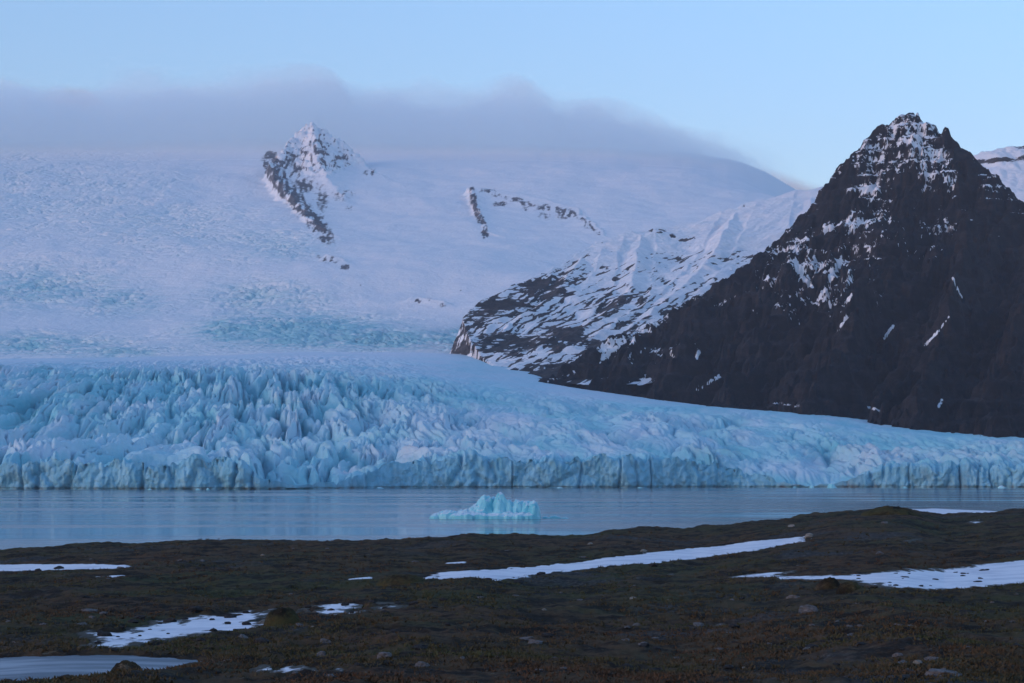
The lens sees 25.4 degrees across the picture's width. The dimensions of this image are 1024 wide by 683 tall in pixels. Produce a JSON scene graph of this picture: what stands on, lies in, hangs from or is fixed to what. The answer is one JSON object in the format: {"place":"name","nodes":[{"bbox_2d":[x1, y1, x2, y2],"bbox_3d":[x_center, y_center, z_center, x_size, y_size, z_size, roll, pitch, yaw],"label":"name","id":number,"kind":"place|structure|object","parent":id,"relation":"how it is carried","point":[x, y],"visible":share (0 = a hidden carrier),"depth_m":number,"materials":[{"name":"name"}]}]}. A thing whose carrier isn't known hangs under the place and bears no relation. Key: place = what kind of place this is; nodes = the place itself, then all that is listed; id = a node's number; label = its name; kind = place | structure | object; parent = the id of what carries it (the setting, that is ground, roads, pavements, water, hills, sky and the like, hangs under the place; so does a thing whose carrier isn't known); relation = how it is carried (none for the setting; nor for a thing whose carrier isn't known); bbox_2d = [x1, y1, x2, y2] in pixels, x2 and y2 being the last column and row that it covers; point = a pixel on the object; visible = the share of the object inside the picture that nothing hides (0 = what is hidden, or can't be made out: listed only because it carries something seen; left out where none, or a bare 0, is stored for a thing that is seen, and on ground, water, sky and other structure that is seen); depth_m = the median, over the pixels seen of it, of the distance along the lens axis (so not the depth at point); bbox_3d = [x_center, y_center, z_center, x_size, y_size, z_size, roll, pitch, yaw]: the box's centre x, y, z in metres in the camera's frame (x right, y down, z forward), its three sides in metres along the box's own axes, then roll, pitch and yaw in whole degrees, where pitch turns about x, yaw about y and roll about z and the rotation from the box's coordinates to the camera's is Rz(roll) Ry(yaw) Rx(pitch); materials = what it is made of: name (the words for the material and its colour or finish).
{"place":"outdoors","nodes":[
{"label":"outdoors","id":0,"kind":"place"},
{"bbox_2d":[0,122,779,358],"bbox_3d":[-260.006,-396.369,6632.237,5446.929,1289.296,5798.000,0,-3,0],"label":"ice cap","id":1,"kind":"object","parent":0,"point":[311,237],"visible":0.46,"depth_m":6829.32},
{"bbox_2d":[0,137,795,194],"bbox_3d":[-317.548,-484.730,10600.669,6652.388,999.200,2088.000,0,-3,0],"label":"snow dome","id":2,"kind":"structure","parent":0,"point":[259,148],"depth_m":10024.06,"materials":[{"name":"white snow"}]},
{"bbox_2d":[0,352,1023,489],"bbox_3d":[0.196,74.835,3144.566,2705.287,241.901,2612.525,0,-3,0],"label":"glacier","id":3,"kind":"object","parent":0,"point":[313,420],"visible":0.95,"depth_m":2309.53,"materials":[{"name":"blue ice"}]},
{"bbox_2d":[0,508,1023,682],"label":"ground","id":4,"kind":"structure","parent":0,"point":[564,609],"depth_m":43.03,"materials":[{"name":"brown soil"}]},
{"bbox_2d":[0,564,130,571],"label":"snow patch","id":5,"kind":"object","parent":4,"relation":"on","point":[21,567],"visible":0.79,"depth_m":63.30,"materials":[{"name":"white snow"}]},
{"bbox_2d":[81,608,97,611],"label":"stone","id":6,"kind":"object","parent":4,"relation":"on","point":[88,610],"visible":0.61,"depth_m":39.06,"materials":[{"name":"grey stone"}]},
{"bbox_2d":[0,655,201,680],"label":"frozen pond","id":7,"kind":"structure","parent":4,"relation":"on","point":[23,668],"depth_m":28.24,"materials":[{"name":"blue ice"}]},
{"bbox_2d":[111,660,141,670],"bbox_3d":[-4.420,3.807,26.128,0.452,0.298,0.407,0,-3,0],"label":"mound","id":8,"kind":"object","parent":4,"relation":"on","point":[125,664],"visible":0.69,"depth_m":26.07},
{"bbox_2d":[127,619,138,622],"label":"stone","id":9,"kind":"object","parent":4,"relation":"on","point":[133,621],"visible":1,"depth_m":35.34,"materials":[{"name":"grey stone"}]},
{"bbox_2d":[133,615,144,619],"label":"stone","id":10,"kind":"object","parent":4,"relation":"on","point":[141,617],"visible":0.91,"depth_m":36.63,"materials":[{"name":"grey stone"}]},
{"bbox_2d":[76,608,276,649],"bbox_3d":[-4.905,4.432,34.903,3.244,0.149,10.037,-1,-3,13],"label":"snow patch","id":11,"kind":"object","parent":4,"relation":"on","point":[198,625],"visible":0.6,"depth_m":34.62,"materials":[{"name":"white snow"}]},
{"bbox_2d":[97,631,111,636],"bbox_3d":[-5.899,4.248,32.970,0.235,0.098,0.208,9,-5,-9],"label":"stone","id":12,"kind":"object","parent":11,"relation":"on","point":[103,633],"visible":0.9,"depth_m":32.90,"materials":[{"name":"grey stone"}]},
{"bbox_2d":[163,618,176,621],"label":"stone","id":13,"kind":"object","parent":11,"relation":"on","point":[170,620],"visible":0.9,"depth_m":36.40,"materials":[{"name":"grey stone"}]},
{"bbox_2d":[224,613,236,617],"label":"stone","id":14,"kind":"object","parent":11,"relation":"on","point":[228,615],"visible":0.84,"depth_m":37.28,"materials":[{"name":"grey stone"}]},
{"bbox_2d":[187,606,202,612],"bbox_3d":[-5.348,4.521,38.345,0.296,0.140,0.274,8,-4,-30],"label":"stone","id":15,"kind":"object","parent":4,"relation":"on","point":[196,609],"visible":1,"depth_m":38.24,"materials":[{"name":"grey stone"}]},
{"bbox_2d":[196,637,206,641],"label":"stone","id":16,"kind":"object","parent":4,"relation":"on","point":[200,639],"visible":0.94,"depth_m":31.67,"materials":[{"name":"grey stone"}]},
{"bbox_2d":[253,638,270,643],"bbox_3d":[-3.449,4.144,31.481,0.254,0.087,0.224,5,0,-15],"label":"stone","id":17,"kind":"object","parent":4,"relation":"on","point":[258,640],"visible":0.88,"depth_m":31.41,"materials":[{"name":"grey stone"}]},
{"bbox_2d":[263,607,299,625],"bbox_3d":[-3.560,4.303,35.225,0.608,0.384,0.548,0,-3,0],"label":"mound","id":18,"kind":"object","parent":4,"relation":"on","point":[283,615],"visible":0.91,"depth_m":35.07,"materials":[{"name":"plant"}]},
{"bbox_2d":[249,664,344,677],"bbox_3d":[-2.585,3.918,26.860,1.735,0.193,2.578,2,-4,-34],"label":"snow patch","id":19,"kind":"object","parent":4,"relation":"on","point":[265,667],"visible":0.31,"depth_m":26.95,"materials":[{"name":"white snow"}]},
{"bbox_2d":[316,651,325,656],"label":"stone","id":20,"kind":"object","parent":4,"relation":"on","point":[322,653],"visible":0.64,"depth_m":29.03,"materials":[{"name":"grey stone"}]},
{"bbox_2d":[320,638,330,642],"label":"stone","id":21,"kind":"object","parent":4,"relation":"on","point":[323,640],"visible":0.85,"depth_m":31.59,"materials":[{"name":"grey stone"}]},
{"bbox_2d":[296,600,368,615],"bbox_3d":[-3.080,4.648,39.391,1.832,0.166,6.025,0,-3,0],"label":"snow patch","id":22,"kind":"object","parent":4,"relation":"on","point":[338,608],"visible":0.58,"depth_m":38.75,"materials":[{"name":"white snow"}]},
{"bbox_2d":[348,577,371,579],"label":"snow patch","id":23,"kind":"object","parent":4,"relation":"on","point":[361,578],"visible":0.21,"depth_m":50.66,"materials":[{"name":"white snow"}]},
{"bbox_2d":[377,652,391,657],"bbox_3d":[-1.574,3.893,28.231,0.188,0.090,0.178,-1,-3,16],"label":"stone","id":24,"kind":"object","parent":4,"relation":"on","point":[385,654],"visible":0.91,"depth_m":28.17,"materials":[{"name":"grey stone"}]},
{"bbox_2d":[371,602,407,609],"bbox_3d":[-2.216,4.640,39.663,1.515,0.120,3.530,0,-3,-5],"label":"snow patch","id":25,"kind":"object","parent":4,"relation":"on","point":[396,606],"visible":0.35,"depth_m":39.17,"materials":[{"name":"white snow"}]},
{"bbox_2d":[376,574,424,586],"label":"mound","id":26,"kind":"object","parent":4,"relation":"on","point":[398,579],"visible":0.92,"depth_m":47.06,"materials":[{"name":"brown plant"}]},
{"bbox_2d":[412,644,427,649],"bbox_3d":[-1.204,3.994,29.706,0.212,0.082,0.243,-1,-5,9],"label":"stone","id":27,"kind":"object","parent":4,"relation":"on","point":[418,646],"visible":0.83,"depth_m":29.65,"materials":[{"name":"grey stone"}]},
{"bbox_2d":[415,661,429,667],"bbox_3d":[-1.062,3.866,27.217,0.162,0.084,0.156,-1,-4,23],"label":"stone","id":28,"kind":"object","parent":4,"relation":"on","point":[419,663],"visible":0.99,"depth_m":27.16,"materials":[{"name":"grey stone"}]},
{"bbox_2d":[514,579,523,583],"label":"stone","id":29,"kind":"object","parent":4,"relation":"on","point":[520,581],"visible":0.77,"depth_m":49.01,"materials":[{"name":"grey stone"}]},
{"bbox_2d":[520,636,533,640],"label":"stone","id":30,"kind":"object","parent":4,"relation":"on","point":[527,638],"visible":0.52,"depth_m":31.64,"materials":[{"name":"grey stone"}]},
{"bbox_2d":[528,639,542,643],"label":"stone","id":31,"kind":"object","parent":4,"relation":"on","point":[535,641],"visible":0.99,"depth_m":30.68,"materials":[{"name":"grey stone"}]},
{"bbox_2d":[541,633,553,636],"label":"stone","id":32,"kind":"object","parent":4,"relation":"on","point":[547,635],"visible":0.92,"depth_m":32.46,"materials":[{"name":"grey stone"}]},
{"bbox_2d":[425,536,804,580],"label":"snow patch","id":33,"kind":"object","parent":4,"relation":"on","point":[643,558],"visible":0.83,"depth_m":61.09,"materials":[{"name":"white snow"}]},
{"bbox_2d":[639,642,648,647],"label":"stone","id":34,"kind":"object","parent":4,"relation":"on","point":[644,645],"visible":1,"depth_m":30.82,"materials":[{"name":"grey stone"}]},
{"bbox_2d":[693,622,704,625],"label":"stone","id":35,"kind":"object","parent":4,"relation":"on","point":[697,624],"visible":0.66,"depth_m":35.72,"materials":[{"name":"grey stone"}]},
{"bbox_2d":[724,664,734,668],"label":"stone","id":36,"kind":"object","parent":4,"relation":"on","point":[728,666],"visible":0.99,"depth_m":27.55,"materials":[{"name":"grey stone"}]},
{"bbox_2d":[728,624,739,627],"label":"stone","id":37,"kind":"object","parent":4,"relation":"on","point":[733,625],"visible":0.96,"depth_m":34.67,"materials":[{"name":"grey stone"}]},
{"bbox_2d":[786,595,799,598],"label":"stone","id":38,"kind":"object","parent":4,"relation":"on","point":[792,596],"visible":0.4,"depth_m":41.28,"materials":[{"name":"grey stone"}]},
{"bbox_2d":[798,605,817,612],"bbox_3d":[4.846,4.378,37.102,0.306,0.180,0.324,-1,-3,21],"label":"stone","id":39,"kind":"object","parent":4,"relation":"on","point":[806,608],"visible":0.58,"depth_m":37.01,"materials":[{"name":"grey stone"}]},
{"bbox_2d":[804,533,812,537],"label":"stone","id":40,"kind":"object","parent":4,"relation":"on","point":[807,535],"visible":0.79,"depth_m":73.72,"materials":[{"name":"grey stone"}]},
{"bbox_2d":[804,644,817,647],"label":"stone","id":41,"kind":"object","parent":4,"relation":"on","point":[811,645],"visible":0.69,"depth_m":29.83,"materials":[{"name":"grey stone"}]},
{"bbox_2d":[815,577,839,589],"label":"mound","id":42,"kind":"object","parent":4,"relation":"on","point":[828,583],"visible":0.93,"depth_m":43.10,"materials":[{"name":"brown plant"}]},
{"bbox_2d":[836,581,860,593],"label":"mound","id":43,"kind":"object","parent":4,"relation":"on","point":[847,587],"visible":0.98,"depth_m":41.94,"materials":[{"name":"brown plant"}]},
{"bbox_2d":[718,560,1023,590],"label":"snow patch","id":44,"kind":"object","parent":4,"relation":"on","point":[1004,573],"visible":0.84,"depth_m":47.37,"materials":[{"name":"white snow"}]},
{"bbox_2d":[860,505,923,516],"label":"mound","id":45,"kind":"object","parent":4,"relation":"on","point":[887,510],"visible":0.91,"depth_m":93.08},
{"bbox_2d":[892,653,902,656],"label":"stone","id":46,"kind":"object","parent":4,"relation":"on","point":[897,654],"visible":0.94,"depth_m":27.95,"materials":[{"name":"grey stone"}]},
{"bbox_2d":[903,538,922,542],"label":"snow patch","id":47,"kind":"object","parent":4,"relation":"on","point":[910,541],"visible":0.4,"depth_m":66.32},
{"bbox_2d":[924,656,938,661],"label":"stone","id":48,"kind":"object","parent":4,"relation":"on","point":[928,657],"visible":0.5,"depth_m":27.12,"materials":[{"name":"grey stone"}]},
{"bbox_2d":[924,668,961,676],"bbox_3d":[4.727,3.623,24.893,0.416,0.082,0.397,-1,-3,21],"label":"stone","id":49,"kind":"object","parent":4,"relation":"on","point":[933,671],"visible":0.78,"depth_m":24.78,"materials":[{"name":"grey stone"}]},
{"bbox_2d":[913,509,996,513],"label":"snow patch","id":50,"kind":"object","parent":4,"relation":"on","point":[943,511],"depth_m":847.22,"materials":[{"name":"white snow"}]},
{"bbox_2d":[0,487,1023,549],"bbox_3d":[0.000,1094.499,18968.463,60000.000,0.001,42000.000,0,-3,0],"label":"water","id":51,"kind":"structure","parent":0,"point":[37,518],"depth_m":888.03,"materials":[{"name":"blue liquid"}]},
{"bbox_2d":[429,492,540,518],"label":"iceberg","id":52,"kind":"object","parent":51,"relation":"on","point":[499,506],"visible":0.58,"depth_m":714.39,"materials":[{"name":"blue ice"}]},
{"bbox_2d":[549,515,560,518],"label":"ice floe","id":53,"kind":"object","parent":51,"relation":"on","point":[554,517],"visible":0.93,"depth_m":719.05,"materials":[{"name":"blue ice"}]},
{"bbox_2d":[827,483,836,487],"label":"ice block","id":54,"kind":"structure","parent":51,"relation":"on","point":[831,485],"depth_m":2013.91,"materials":[{"name":"blue ice"}]},
{"bbox_2d":[0,0,1023,190],"label":"sky","id":55,"kind":"structure","parent":0,"point":[788,90],"materials":[{"name":"blue"}]},
{"bbox_2d":[450,186,823,384],"bbox_3d":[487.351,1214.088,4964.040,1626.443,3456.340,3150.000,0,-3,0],"label":"snowy ridge","id":56,"kind":"structure","parent":0,"point":[549,323],"depth_m":4767.05,"materials":[{"name":"white snow"}]},
{"bbox_2d":[538,112,1023,437],"bbox_3d":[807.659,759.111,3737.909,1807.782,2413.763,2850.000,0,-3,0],"label":"black mountain","id":57,"kind":"structure","parent":0,"point":[880,281],"depth_m":3556.51,"materials":[{"name":"black stone"}]},
{"bbox_2d":[973,146,1023,201],"bbox_3d":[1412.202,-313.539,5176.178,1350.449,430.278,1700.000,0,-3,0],"label":"distant ridge","id":58,"kind":"structure","parent":0,"point":[1006,164],"depth_m":5051.47,"materials":[{"name":"white snow"}]}
]}

